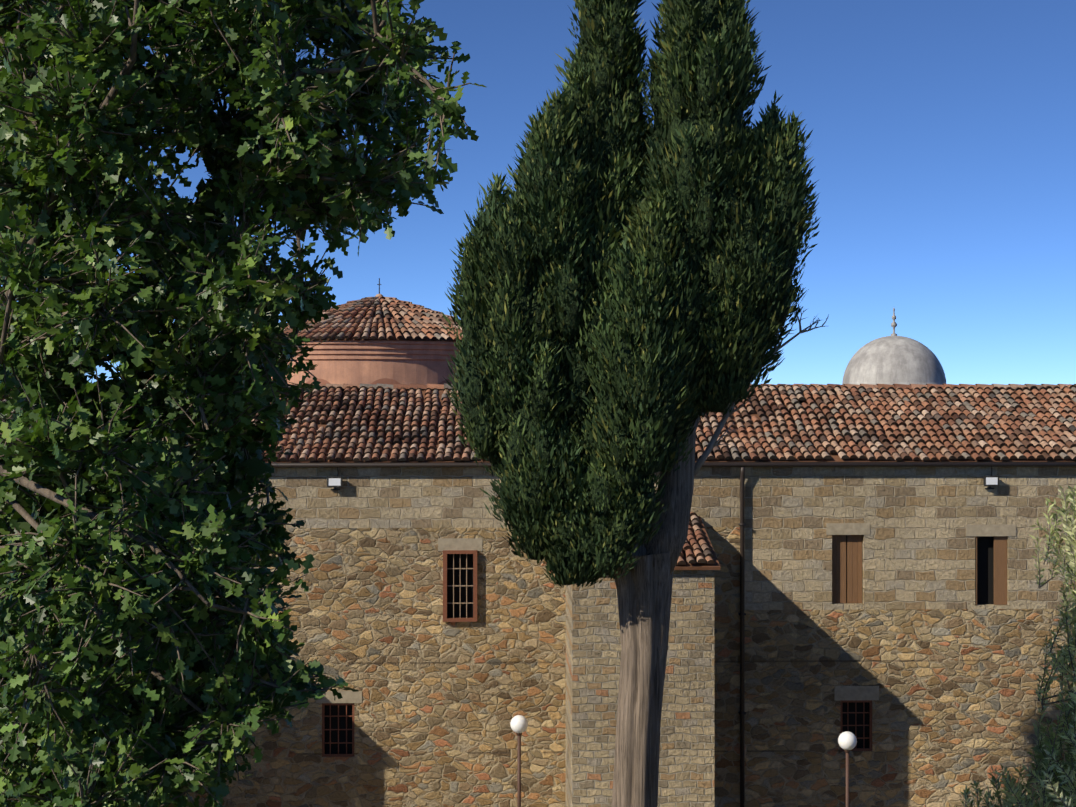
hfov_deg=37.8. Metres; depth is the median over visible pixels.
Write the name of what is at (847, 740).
lamp globe
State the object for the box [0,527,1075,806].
wall
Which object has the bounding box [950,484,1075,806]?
olive
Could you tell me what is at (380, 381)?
dome arches
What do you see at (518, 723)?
lamp globe
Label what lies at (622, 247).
cypress
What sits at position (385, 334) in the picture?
dome pan
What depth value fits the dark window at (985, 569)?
35.05 m
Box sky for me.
[1,0,1075,384]
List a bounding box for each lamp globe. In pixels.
[510,715,527,732]
[838,731,856,749]
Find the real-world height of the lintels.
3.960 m
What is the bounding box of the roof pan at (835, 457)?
[1,389,1075,461]
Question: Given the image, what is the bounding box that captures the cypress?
[441,0,820,806]
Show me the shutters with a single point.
(854, 568)
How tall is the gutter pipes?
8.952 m
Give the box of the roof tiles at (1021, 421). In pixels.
[0,383,1075,460]
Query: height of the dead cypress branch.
3.259 m
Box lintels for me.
[316,523,1015,702]
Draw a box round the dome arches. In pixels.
[307,378,457,384]
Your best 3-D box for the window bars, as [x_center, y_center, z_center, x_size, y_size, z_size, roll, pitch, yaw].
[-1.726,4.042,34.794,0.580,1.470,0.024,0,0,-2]
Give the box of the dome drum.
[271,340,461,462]
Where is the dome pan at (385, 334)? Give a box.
[310,303,461,341]
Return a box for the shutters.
[832,535,1006,604]
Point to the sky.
(942, 140)
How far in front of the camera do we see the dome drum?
43.14 m
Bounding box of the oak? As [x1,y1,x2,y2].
[0,0,485,806]
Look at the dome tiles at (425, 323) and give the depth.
44.12 m
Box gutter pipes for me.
[270,462,1075,806]
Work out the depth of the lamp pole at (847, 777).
31.82 m
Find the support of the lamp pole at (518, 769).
on the path
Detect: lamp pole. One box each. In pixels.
[516,733,521,806]
[844,750,850,806]
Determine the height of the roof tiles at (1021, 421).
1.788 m
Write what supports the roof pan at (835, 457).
on the wall at (918, 548)
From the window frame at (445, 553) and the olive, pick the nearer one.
the olive
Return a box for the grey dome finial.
[891,308,896,335]
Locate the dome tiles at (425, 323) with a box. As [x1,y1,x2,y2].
[277,294,462,339]
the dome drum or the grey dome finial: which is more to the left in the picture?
the dome drum
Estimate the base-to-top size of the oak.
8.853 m
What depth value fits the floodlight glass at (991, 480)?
34.98 m
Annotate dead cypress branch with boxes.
[694,302,828,474]
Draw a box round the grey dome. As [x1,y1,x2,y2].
[842,336,945,384]
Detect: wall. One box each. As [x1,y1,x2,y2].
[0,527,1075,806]
[194,462,1075,609]
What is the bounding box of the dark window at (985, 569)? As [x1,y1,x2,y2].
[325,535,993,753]
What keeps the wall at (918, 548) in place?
on the wall at (442, 705)

